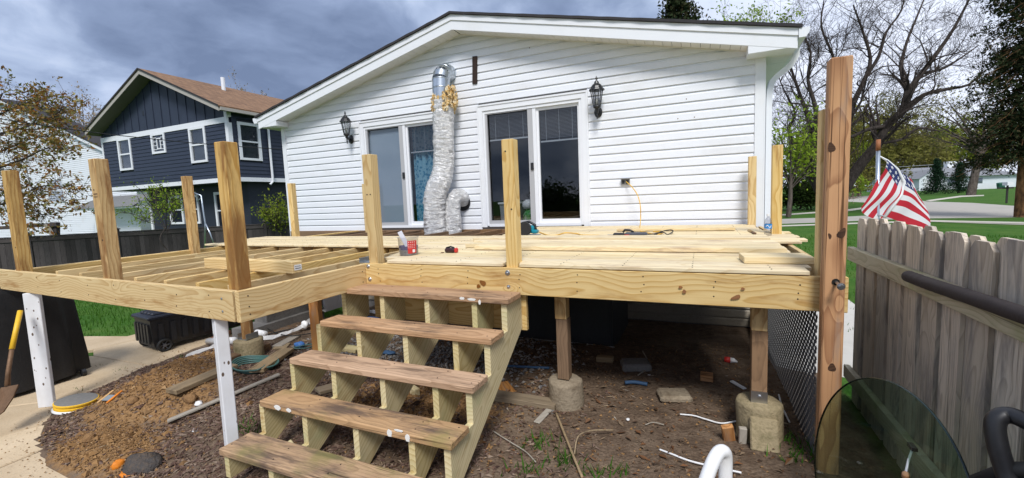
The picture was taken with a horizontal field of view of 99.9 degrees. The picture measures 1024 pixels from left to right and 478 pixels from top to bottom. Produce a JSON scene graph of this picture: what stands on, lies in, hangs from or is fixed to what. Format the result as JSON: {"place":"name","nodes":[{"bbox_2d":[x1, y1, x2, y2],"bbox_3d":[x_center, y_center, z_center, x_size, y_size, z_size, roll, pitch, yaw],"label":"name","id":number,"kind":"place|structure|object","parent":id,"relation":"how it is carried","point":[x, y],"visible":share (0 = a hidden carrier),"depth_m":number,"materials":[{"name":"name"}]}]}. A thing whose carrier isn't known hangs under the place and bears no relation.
{"place":"outdoors","nodes":[
{"label":"outdoors","id":0,"kind":"place"},
{"bbox_2d":[0,333,212,477],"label":"patio","id":1,"kind":"structure","parent":0,"point":[23,411],"depth_m":4.59,"materials":[{"name":"concrete"}]},
{"bbox_2d":[0,310,22,414],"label":"shovel","id":2,"kind":"object","parent":1,"relation":"on","point":[8,393],"visible":1,"depth_m":3.85,"materials":[{"name":"yellow plastic"}]},
{"bbox_2d":[22,293,55,407],"bbox_3d":[-4.581,1.082,4.177,0.128,1.137,0.040,-3,6,-13],"label":"prop post","id":3,"kind":"object","parent":1,"relation":"on","point":[39,347],"visible":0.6,"depth_m":4.16,"materials":[{"name":"wood"}]},
{"bbox_2d":[0,288,90,393],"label":"covered grill","id":4,"kind":"object","parent":1,"relation":"on","point":[69,354],"visible":0.67,"depth_m":4.71,"materials":[{"name":"fabric"}]},
{"bbox_2d":[131,310,240,351],"bbox_3d":[-4.621,1.188,6.333,0.604,0.524,1.350,1,6,31],"label":"wheeled tote","id":5,"kind":"object","parent":1,"relation":"on","point":[157,329],"visible":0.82,"depth_m":5.83,"materials":[{"name":"black plastic"}]},
{"bbox_2d":[75,300,142,335],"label":"lawn grass","id":6,"kind":"structure","parent":0,"point":[99,316],"depth_m":8.31,"materials":[{"name":"green"}]},
{"bbox_2d":[0,118,275,148],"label":"utility wire","id":7,"kind":"object","parent":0,"point":[121,135],"visible":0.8,"depth_m":13.16,"materials":[{"name":"black rubber"}]},
{"bbox_2d":[0,0,1023,185],"label":"sky","id":8,"kind":"structure","parent":0,"point":[285,47],"materials":[{"name":"grey"}]},
{"bbox_2d":[34,187,1023,477],"bbox_3d":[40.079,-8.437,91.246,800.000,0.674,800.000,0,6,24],"label":"ground","id":9,"kind":"structure","parent":0,"point":[864,453],"depth_m":3.35,"materials":[{"name":"soil"}]},
{"bbox_2d":[0,222,59,235],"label":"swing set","id":10,"kind":"object","parent":9,"relation":"on","point":[55,229],"visible":0.47,"depth_m":17.53,"materials":[{"name":"brown metal"}]},
{"bbox_2d":[0,65,96,240],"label":"bronze tree","id":11,"kind":"object","parent":9,"relation":"on","point":[55,110],"visible":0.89,"depth_m":13.98,"materials":[{"name":"brown plant"}]},
{"bbox_2d":[51,393,98,414],"bbox_3d":[-4.224,1.587,4.171,0.339,0.113,0.339,0,6,24],"label":"bucket lid","id":12,"kind":"object","parent":9,"relation":"on","point":[78,401],"visible":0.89,"depth_m":4.10,"materials":[{"name":"yellow plastic"}]},
{"bbox_2d":[0,99,151,237],"bbox_3d":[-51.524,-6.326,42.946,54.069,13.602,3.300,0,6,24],"label":"white neighbour house","id":13,"kind":"structure","parent":9,"relation":"on","point":[85,222],"depth_m":36.86,"materials":[{"name":"plastic"}]},
{"bbox_2d":[60,81,104,126],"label":"bare tree","id":14,"kind":"object","parent":9,"relation":"on","point":[79,117],"visible":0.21,"depth_m":47.96,"materials":[{"name":"grey plant"}]},
{"bbox_2d":[97,390,122,402],"bbox_3d":[-3.762,1.475,4.029,0.115,0.062,0.153,-2,5,6],"label":"scraper frame","id":15,"kind":"object","parent":9,"relation":"on","point":[108,397],"visible":0.97,"depth_m":4.02,"materials":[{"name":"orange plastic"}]},
{"bbox_2d":[121,452,163,475],"bbox_3d":[-2.682,1.636,3.119,0.313,0.156,0.206,0,6,24],"label":"rock","id":16,"kind":"object","parent":9,"relation":"on","point":[146,462],"visible":0.77,"depth_m":3.08,"materials":[{"name":"stone"}]},
{"bbox_2d":[0,220,289,269],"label":"stained fence","id":17,"kind":"object","parent":9,"relation":"on","point":[48,250],"visible":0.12,"depth_m":15.65,"materials":[{"name":"wood"}]},
{"bbox_2d":[115,175,202,250],"bbox_3d":[-12.947,-0.936,15.692,2.596,2.730,2.243,-2,5,-1],"label":"sapling","id":18,"kind":"object","parent":9,"relation":"on","point":[169,207],"visible":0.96,"depth_m":15.52,"materials":[{"name":"green plant"}]},
{"bbox_2d":[84,68,288,230],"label":"blue house","id":19,"kind":"structure","parent":9,"relation":"on","point":[144,103],"depth_m":21.23,"materials":[{"name":"blue"}]},
{"bbox_2d":[116,137,133,170],"bbox_3d":[-20.385,-4.477,22.724,1.230,1.680,0.120,0,6,24],"label":"window","id":20,"kind":"structure","parent":19,"relation":"in","point":[126,156],"depth_m":22.79,"materials":[{"name":"white glass"}]},
{"bbox_2d":[150,131,166,153],"bbox_3d":[-17.601,-4.784,21.466,1.160,1.020,0.120,0,6,24],"label":"window","id":21,"kind":"structure","parent":19,"relation":"in","point":[160,145],"depth_m":21.49,"materials":[{"name":"white glass"}]},
{"bbox_2d":[187,125,208,163],"bbox_3d":[-14.735,-4.439,20.246,1.230,1.670,0.120,0,6,24],"label":"window","id":22,"kind":"structure","parent":19,"relation":"in","point":[200,153],"depth_m":20.30,"materials":[{"name":"white glass"}]},
{"bbox_2d":[236,121,262,160],"bbox_3d":[-12.328,-4.565,20.218,0.120,1.730,1.100,0,6,24],"label":"window","id":23,"kind":"structure","parent":19,"relation":"in","point":[247,136],"depth_m":20.24,"materials":[{"name":"clear glass"}]},
{"bbox_2d":[183,393,197,403],"bbox_3d":[-2.848,1.415,3.816,0.131,0.096,0.093,0,6,24],"label":"soil clod","id":24,"kind":"object","parent":9,"relation":"on","point":[190,398],"visible":0.98,"depth_m":3.78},
{"bbox_2d":[166,364,237,394],"bbox_3d":[-2.928,1.320,4.093,0.150,0.042,0.575,0,8,22],"label":"plank","id":25,"kind":"object","parent":9,"relation":"on","point":[190,383],"visible":0.8,"depth_m":3.98,"materials":[{"name":"wood"}]},
{"bbox_2d":[194,192,215,247],"bbox_3d":[-9.714,-0.561,13.576,0.646,1.846,0.179,0,6,24],"label":"metal frame","id":26,"kind":"object","parent":9,"relation":"on","point":[205,225],"visible":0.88,"depth_m":13.59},
{"bbox_2d":[167,373,279,422],"bbox_3d":[-2.535,1.399,3.830,0.862,0.021,0.050,-19,14,-35],"label":"plank","id":27,"kind":"object","parent":9,"relation":"on","point":[190,411],"visible":0.84,"depth_m":3.76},
{"bbox_2d":[212,319,238,445],"bbox_3d":[-1.960,0.989,2.949,0.085,0.935,0.075,4,8,44],"label":"prop post","id":28,"kind":"object","parent":9,"relation":"on","point":[225,379],"visible":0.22,"depth_m":2.92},
{"bbox_2d":[233,331,264,360],"bbox_3d":[-2.851,1.322,4.696,0.285,0.624,0.281,0,6,24],"label":"concrete footing","id":29,"kind":"object","parent":9,"relation":"on","point":[252,343],"visible":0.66,"depth_m":4.60,"materials":[{"name":"concrete"}]},
{"bbox_2d":[247,188,288,235],"bbox_3d":[-9.381,-0.946,17.055,1.894,2.226,1.583,0,6,24],"label":"leafy shrub","id":30,"kind":"object","parent":9,"relation":"on","point":[275,218],"visible":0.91,"depth_m":17.06,"materials":[{"name":"green plant"}]},
{"bbox_2d":[249,348,293,372],"bbox_3d":[-2.480,1.250,4.466,0.150,0.042,0.575,-2,6,1],"label":"plank","id":31,"kind":"object","parent":9,"relation":"on","point":[280,354],"visible":1,"depth_m":4.42,"materials":[{"name":"wood"}]},
{"bbox_2d":[232,343,311,374],"bbox_3d":[-2.470,1.241,4.716,0.561,0.086,1.105,0,6,24],"label":"garden hose","id":32,"kind":"object","parent":9,"relation":"on","point":[255,358],"visible":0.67,"depth_m":4.50,"materials":[{"name":"teal"}]},
{"bbox_2d":[54,348,495,476],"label":"soil clods","id":33,"kind":"object","parent":9,"relation":"on","point":[107,441],"visible":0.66,"depth_m":3.46,"materials":[{"name":"brown"}]},
{"bbox_2d":[263,318,309,339],"bbox_3d":[-2.827,1.150,5.513,0.141,0.124,0.819,1,6,30],"label":"drain pipe","id":34,"kind":"object","parent":9,"relation":"on","point":[269,337],"visible":0.72,"depth_m":5.39,"materials":[{"name":"plastic"}]},
{"bbox_2d":[272,335,300,347],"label":"plank","id":35,"kind":"object","parent":9,"relation":"on","point":[287,340],"visible":0.82,"depth_m":5.12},
{"bbox_2d":[232,294,341,337],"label":"foundation wall","id":36,"kind":"structure","parent":9,"relation":"on","point":[277,320],"depth_m":6.22,"materials":[{"name":"grey concrete"}]},
{"bbox_2d":[38,347,595,477],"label":"soil crumbs","id":37,"kind":"object","parent":9,"relation":"on","point":[99,431],"visible":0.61,"depth_m":3.46,"materials":[{"name":"brown"}]},
{"bbox_2d":[314,383,332,394],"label":"plank","id":38,"kind":"object","parent":9,"relation":"on","point":[324,389],"visible":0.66,"depth_m":3.73,"materials":[{"name":"wood"}]},
{"bbox_2d":[38,341,618,477],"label":"bark mulch","id":39,"kind":"object","parent":9,"relation":"on","point":[218,466],"visible":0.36,"depth_m":3.31,"materials":[{"name":"brown"}]},
{"bbox_2d":[219,284,521,477],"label":"stairs","id":40,"kind":"structure","parent":9,"relation":"on","point":[425,438],"depth_m":2.81,"materials":[{"name":"brown wood"}]},
{"bbox_2d":[49,325,788,476],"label":"wood splinters","id":41,"kind":"object","parent":9,"relation":"on","point":[431,388],"visible":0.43,"depth_m":3.44,"materials":[{"name":"brown"}]},
{"bbox_2d":[0,109,848,396],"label":"deck","id":42,"kind":"structure","parent":9,"relation":"on","point":[188,283],"depth_m":3.31,"materials":[{"name":"brown wood"}]},
{"bbox_2d":[204,257,302,273],"bbox_3d":[-2.178,0.214,3.585,1.171,0.090,0.090,0,6,27],"label":"loose post","id":43,"kind":"object","parent":42,"relation":"on","point":[277,266],"visible":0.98,"depth_m":3.43,"materials":[{"name":"brown wood"}]},
{"bbox_2d":[397,231,418,255],"bbox_3d":[-0.948,0.033,3.933,0.192,0.221,0.192,0,6,24],"label":"screw tub","id":44,"kind":"object","parent":42,"relation":"on","point":[408,248],"visible":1,"depth_m":3.88,"materials":[{"name":"red plastic"}]},
{"bbox_2d":[521,221,539,234],"bbox_3d":[0.200,-0.140,5.493,0.300,0.193,0.148,0,6,24],"label":"circular saw","id":45,"kind":"object","parent":42,"relation":"on","point":[527,228],"visible":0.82,"depth_m":5.43,"materials":[{"name":"metal"}]},
{"bbox_2d":[473,236,769,240],"bbox_3d":[0.939,-0.003,4.452,2.980,0.038,0.139,0,6,24],"label":"loose plank","id":46,"kind":"object","parent":42,"relation":"on","point":[645,237],"visible":0.82,"depth_m":4.27,"materials":[{"name":"brown wood"}]},
{"bbox_2d":[465,242,780,247],"bbox_3d":[0.804,0.062,3.826,2.715,0.038,0.139,0,6,24],"label":"loose plank","id":47,"kind":"object","parent":42,"relation":"on","point":[471,245],"visible":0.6,"depth_m":3.71,"materials":[{"name":"brown wood"}]},
{"bbox_2d":[474,239,774,242],"bbox_3d":[0.893,0.031,4.104,2.775,0.038,0.139,0,6,24],"label":"loose plank","id":48,"kind":"object","parent":42,"relation":"on","point":[481,240],"visible":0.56,"depth_m":3.93,"materials":[{"name":"brown wood"}]},
{"bbox_2d":[488,234,766,236],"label":"loose plank","id":49,"kind":"object","parent":42,"relation":"on","point":[631,235],"visible":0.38,"depth_m":4.47,"materials":[{"name":"brown wood"}]},
{"bbox_2d":[607,229,647,234],"bbox_3d":[1.210,-0.061,4.577,0.453,0.096,0.125,2,7,36],"label":"reciprocating saw","id":50,"kind":"object","parent":42,"relation":"on","point":[631,232],"visible":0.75,"depth_m":4.52,"materials":[{"name":"grey"}]},
{"bbox_2d":[474,244,786,252],"bbox_3d":[0.832,0.078,3.654,2.545,0.038,0.139,0,6,24],"label":"loose plank","id":51,"kind":"object","parent":42,"relation":"on","point":[702,249],"visible":0.94,"depth_m":3.49,"materials":[{"name":"brown wood"}]},
{"bbox_2d":[482,241,779,243],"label":"loose plank","id":52,"kind":"object","parent":42,"relation":"on","point":[635,242],"visible":0.4,"depth_m":3.87,"materials":[{"name":"brown wood"}]},
{"bbox_2d":[617,227,734,230],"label":"loose plank","id":53,"kind":"object","parent":42,"relation":"on","point":[679,229],"visible":0.94,"depth_m":5.17,"materials":[{"name":"brown wood"}]},
{"bbox_2d":[739,253,813,263],"bbox_3d":[1.698,0.124,2.785,0.381,0.042,0.215,0,6,20],"label":"board offcut","id":54,"kind":"object","parent":42,"relation":"on","point":[776,258],"visible":0.92,"depth_m":2.71,"materials":[{"name":"brown wood"}]},
{"bbox_2d":[768,309,818,453],"bbox_3d":[2.519,0.705,4.205,0.020,0.975,3.686,0,6,24],"label":"lattice panel","id":55,"kind":"object","parent":42,"relation":"attached to","point":[800,378],"visible":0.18,"depth_m":2.99,"materials":[{"name":"plastic"}]},
{"bbox_2d":[51,314,813,477],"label":"leaf litter","id":56,"kind":"object","parent":9,"relation":"on","point":[787,456],"visible":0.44,"depth_m":3.36,"materials":[{"name":"brown"}]},
{"bbox_2d":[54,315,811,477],"bbox_3d":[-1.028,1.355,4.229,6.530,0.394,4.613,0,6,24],"label":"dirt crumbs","id":57,"kind":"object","parent":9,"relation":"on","point":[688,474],"visible":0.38,"depth_m":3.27,"materials":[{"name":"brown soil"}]},
{"bbox_2d":[278,325,588,413],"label":"gravel","id":58,"kind":"structure","parent":9,"relation":"on","point":[442,351],"depth_m":4.43,"materials":[{"name":"soil"}]},
{"bbox_2d":[72,350,814,477],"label":"weed grass","id":59,"kind":"structure","parent":9,"relation":"on","point":[558,457],"depth_m":2.61,"materials":[{"name":"green"}]},
{"bbox_2d":[499,381,515,391],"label":"plank","id":60,"kind":"object","parent":9,"relation":"on","point":[504,385],"visible":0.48,"depth_m":3.67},
{"bbox_2d":[494,390,555,409],"bbox_3d":[0.097,1.264,3.381,0.526,0.042,0.125,1,6,22],"label":"plank","id":61,"kind":"object","parent":9,"relation":"on","point":[522,399],"visible":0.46,"depth_m":3.35,"materials":[{"name":"wood"}]},
{"bbox_2d":[253,11,809,327],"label":"white house","id":62,"kind":"structure","parent":9,"relation":"on","point":[678,131],"depth_m":6.77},
{"bbox_2d":[339,112,353,143],"bbox_3d":[-3.198,-2.162,8.353,0.239,0.615,0.296,0,6,24],"label":"wall lantern","id":63,"kind":"object","parent":62,"relation":"attached to","point":[344,120],"depth_m":8.31,"materials":[{"name":"black metal"}]},
{"bbox_2d":[358,112,448,229],"bbox_3d":[-2.015,-1.233,8.199,1.955,2.130,0.243,0,6,24],"label":"sliding door","id":64,"kind":"structure","parent":62,"relation":"in","point":[391,147],"depth_m":8.21,"materials":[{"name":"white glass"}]},
{"bbox_2d":[423,64,457,234],"bbox_3d":[-1.178,-1.531,7.365,0.562,2.950,0.794,4,8,48],"label":"exhaust duct","id":65,"kind":"object","parent":62,"relation":"attached to","point":[444,102],"visible":1,"depth_m":7.23,"materials":[{"name":"metal"}]},
{"bbox_2d":[445,188,469,233],"bbox_3d":[-0.961,-0.475,7.521,0.312,0.812,0.534,1,7,35],"label":"vent duct","id":66,"kind":"object","parent":62,"relation":"attached to","point":[457,200],"visible":0.92,"depth_m":7.34,"materials":[{"name":"metal"}]},
{"bbox_2d":[472,56,477,83],"bbox_3d":[-0.629,-2.864,7.299,0.088,0.448,0.030,4,7,23],"label":"board stub","id":67,"kind":"object","parent":62,"relation":"attached to","point":[474,69],"visible":1,"depth_m":7.29,"materials":[{"name":"wood"}]},
{"bbox_2d":[498,201,524,219],"bbox_3d":[0.015,-0.449,7.706,0.410,0.433,0.340,0,6,24],"label":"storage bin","id":68,"kind":"object","parent":62,"relation":"in","point":[522,210],"visible":0.18,"depth_m":7.62,"materials":[{"name":"grey"}]},
{"bbox_2d":[522,199,530,219],"bbox_3d":[0.327,-0.458,7.508,0.280,0.463,0.290,0,6,24],"label":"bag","id":69,"kind":"object","parent":62,"relation":"in","point":[526,205],"visible":0.46,"depth_m":7.40,"materials":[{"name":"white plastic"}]},
{"bbox_2d":[476,90,590,228],"bbox_3d":[0.341,-1.227,7.116,1.925,2.130,0.154,0,6,24],"label":"sliding door","id":70,"kind":"structure","parent":62,"relation":"in","point":[533,105],"depth_m":7.03,"materials":[{"name":"white glass"}]},
{"bbox_2d":[589,76,604,118],"bbox_3d":[1.267,-2.099,6.399,0.236,0.615,0.296,0,6,24],"label":"wall lantern","id":71,"kind":"object","parent":62,"relation":"attached to","point":[596,86],"depth_m":6.35,"materials":[{"name":"black metal"}]},
{"bbox_2d":[493,296,627,347],"bbox_3d":[0.529,0.822,5.519,1.732,1.180,1.093,0,6,24],"label":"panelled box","id":72,"kind":"object","parent":9,"relation":"on","point":[598,322],"visible":0.21,"depth_m":4.88,"materials":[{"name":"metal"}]},
{"bbox_2d":[549,373,583,411],"bbox_3d":[0.427,1.345,3.369,0.277,0.540,0.269,0,6,24],"label":"concrete footing","id":73,"kind":"object","parent":9,"relation":"on","point":[566,395],"visible":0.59,"depth_m":3.25,"materials":[{"name":"concrete"}]},
{"bbox_2d":[555,412,583,477],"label":"stick","id":74,"kind":"object","parent":9,"relation":"on","point":[571,451],"visible":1,"depth_m":2.71,"materials":[{"name":"brown wood"}]},
{"bbox_2d":[596,355,613,362],"bbox_3d":[0.897,1.157,4.153,0.158,0.050,0.070,-3,5,21],"label":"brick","id":75,"kind":"object","parent":9,"relation":"on","point":[605,358],"visible":1,"depth_m":4.13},
{"bbox_2d":[620,358,651,371],"bbox_3d":[1.146,1.170,3.987,0.260,0.080,0.200,-2,5,7],"label":"paver","id":76,"kind":"object","parent":9,"relation":"on","point":[634,364],"visible":0.98,"depth_m":3.91,"materials":[{"name":"concrete"}]},
{"bbox_2d":[479,355,826,477],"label":"dead leaves","id":77,"kind":"object","parent":9,"relation":"on","point":[789,460],"visible":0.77,"depth_m":2.94,"materials":[{"name":"brown plant"}]},
{"bbox_2d":[656,388,692,402],"bbox_3d":[1.272,1.228,3.378,0.240,0.060,0.180,-2,5,7],"label":"paver","id":78,"kind":"object","parent":9,"relation":"on","point":[674,395],"visible":0.98,"depth_m":3.32,"materials":[{"name":"concrete"}]},
{"bbox_2d":[657,0,715,19],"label":"evergreen tree","id":79,"kind":"object","parent":9,"relation":"on","point":[676,9],"visible":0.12,"depth_m":22.64,"materials":[{"name":"green plant"}]},
{"bbox_2d":[700,371,712,382],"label":"plank","id":80,"kind":"object","parent":9,"relation":"on","point":[706,376],"visible":1,"depth_m":3.62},
{"bbox_2d":[699,444,732,477],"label":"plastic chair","id":81,"kind":"object","parent":9,"relation":"on","point":[720,456],"visible":1,"depth_m":1.39,"materials":[{"name":"plastic"}]},
{"bbox_2d":[721,423,734,440],"bbox_3d":[1.394,1.250,2.777,0.070,0.124,0.035,-14,22,11],"label":"wood stub","id":82,"kind":"object","parent":9,"relation":"on","point":[728,433],"visible":1,"depth_m":2.76,"materials":[{"name":"wood"}]},
{"bbox_2d":[738,426,746,443],"bbox_3d":[1.472,1.252,2.747,0.045,0.111,0.030,0,12,17],"label":"wood stub","id":83,"kind":"object","parent":9,"relation":"on","point":[742,434],"visible":1,"depth_m":2.73,"materials":[{"name":"wood"}]},
{"bbox_2d":[735,390,783,442],"bbox_3d":[1.625,1.292,2.835,0.282,0.648,0.278,0,6,24],"label":"concrete footing","id":84,"kind":"object","parent":9,"relation":"on","point":[758,404],"visible":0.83,"depth_m":2.75,"materials":[{"name":"beige concrete"}]},
{"bbox_2d":[711,0,807,22],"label":"budding tree","id":85,"kind":"object","parent":9,"relation":"on","point":[756,15],"visible":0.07,"depth_m":28.66,"materials":[{"name":"green plant"}]},
{"bbox_2d":[749,416,779,452],"bbox_3d":[1.569,1.220,2.679,0.155,0.195,0.123,0,6,24],"label":"concrete slab piece","id":86,"kind":"object","parent":9,"relation":"on","point":[764,432],"visible":0.88,"depth_m":2.66,"materials":[{"name":"concrete"}]},
{"bbox_2d":[772,87,823,216],"bbox_3d":[15.759,-4.779,24.258,4.875,7.079,4.557,3,7,43],"label":"leafy tree","id":87,"kind":"object","parent":9,"relation":"on","point":[793,172],"visible":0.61,"depth_m":23.77,"materials":[{"name":"green plant"}]},
{"bbox_2d":[782,171,815,210],"bbox_3d":[20.908,-3.378,30.942,4.065,3.420,3.680,0,6,24],"label":"evergreen shrub","id":88,"kind":"object","parent":9,"relation":"on","point":[808,196],"visible":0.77,"depth_m":30.39,"materials":[{"name":"green plant"}]},
{"bbox_2d":[768,300,854,376],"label":"walkway","id":89,"kind":"structure","parent":9,"relation":"on","point":[848,338],"depth_m":4.68,"materials":[{"name":"concrete"}]},
{"bbox_2d":[815,55,852,474],"bbox_3d":[1.726,0.263,2.302,0.103,2.402,0.179,0,6,24],"label":"tall post","id":90,"kind":"object","parent":9,"relation":"on","point":[838,101],"visible":1,"depth_m":2.30,"materials":[{"name":"brown"}]},
{"bbox_2d":[849,174,868,197],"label":"street tree","id":91,"kind":"object","parent":9,"relation":"on","point":[861,185],"visible":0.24,"depth_m":49.36,"materials":[{"name":"green plant"}]},
{"bbox_2d":[806,98,919,195],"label":"street tree","id":92,"kind":"object","parent":9,"relation":"on","point":[859,126],"visible":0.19,"depth_m":53.53,"materials":[{"name":"green plant"}]},
{"bbox_2d":[717,0,1015,194],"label":"bare tree","id":93,"kind":"object","parent":9,"relation":"on","point":[908,103],"visible":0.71,"depth_m":26.78,"materials":[{"name":"brown plant"}]},
{"bbox_2d":[814,377,968,477],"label":"glass tabletop","id":94,"kind":"object","parent":9,"relation":"on","point":[940,423],"visible":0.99,"depth_m":1.73,"materials":[{"name":"clear"}]},
{"bbox_2d":[861,139,930,227],"bbox_3d":[2.779,0.297,3.154,0.631,2.027,0.094,-4,6,-17],"label":"flag on staff","id":95,"kind":"object","parent":9,"relation":"on","point":[894,186],"visible":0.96,"depth_m":3.08,"materials":[{"name":"fabric"}]},
{"bbox_2d":[857,79,944,175],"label":"street tree","id":96,"kind":"object","parent":9,"relation":"on","point":[893,109],"visible":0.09,"depth_m":97.40,"materials":[{"name":"green plant"}]},
{"bbox_2d":[869,109,965,169],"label":"street tree","id":97,"kind":"object","parent":9,"relation":"on","point":[926,160],"visible":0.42,"depth_m":91.62,"materials":[{"name":"green plant"}]},
{"bbox_2d":[868,71,992,147],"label":"street tree","id":98,"kind":"object","parent":9,"relation":"on","point":[937,97],"visible":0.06,"depth_m":114.52,"materials":[{"name":"green plant"}]},
{"bbox_2d":[843,218,1023,477],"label":"picket fence","id":99,"kind":"object","parent":9,"relation":"on","point":[956,367],"visible":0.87,"depth_m":2.10,"materials":[{"name":"wood"}]},
{"bbox_2d":[901,271,1023,324],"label":"foam tube","id":100,"kind":"object","parent":99,"relation":"attached to","point":[1009,310],"visible":1,"depth_m":1.66,"materials":[{"name":"rubber"}]},
{"bbox_2d":[917,158,958,193],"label":"spruce tree","id":101,"kind":"object","parent":9,"relation":"on","point":[937,178],"visible":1,"depth_m":55.50,"materials":[{"name":"green plant"}]},
{"bbox_2d":[867,162,1016,191],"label":"ranch house","id":102,"kind":"structure","parent":9,"relation":"on","point":[918,176],"depth_m":79.86,"materials":[{"name":"white"}]},
{"bbox_2d":[888,69,1010,194],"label":"leaning tree","id":103,"kind":"object","parent":9,"relation":"on","point":[972,184],"visible":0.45,"depth_m":46.68,"materials":[{"name":"green plant"}]},
{"bbox_2d":[940,162,977,192],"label":"spruce tree","id":104,"kind":"object","parent":9,"relation":"on","point":[958,185],"visible":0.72,"depth_m":55.58,"materials":[{"name":"green plant"}]},
{"bbox_2d":[916,111,1017,169],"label":"street tree","id":105,"kind":"object","parent":9,"relation":"on","point":[959,156],"visible":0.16,"depth_m":99.87,"materials":[{"name":"green plant"}]},
{"bbox_2d":[939,0,1023,216],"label":"evergreen tree","id":106,"kind":"object","parent":9,"relation":"on","point":[1009,68],"visible":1,"depth_m":18.25,"materials":[{"name":"green plant"}]},
{"bbox_2d":[968,407,1023,477],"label":"chair","id":107,"kind":"object","parent":9,"relation":"on","point":[997,421],"visible":1,"depth_m":1.29,"materials":[{"name":"black metal"}]},
{"bbox_2d":[782,196,1013,223],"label":"road","id":108,"kind":"structure","parent":0,"point":[954,210],"depth_m":23.06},
{"bbox_2d":[782,220,1023,225],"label":"pavement","id":109,"kind":"structure","parent":0,"point":[1000,222],"depth_m":17.16,"materials":[{"name":"concrete"}]},
{"bbox_2d":[901,442,917,477],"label":"hammer","id":110,"kind":"object","parent":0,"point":[912,448],"visible":1,"depth_m":1.62,"materials":[{"name":"white plastic"}]},
{"bbox_2d":[797,233,1023,331],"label":"lawn grass","id":111,"kind":"structure","parent":0,"point":[856,246],"depth_m":12.10,"materials":[{"name":"green"}]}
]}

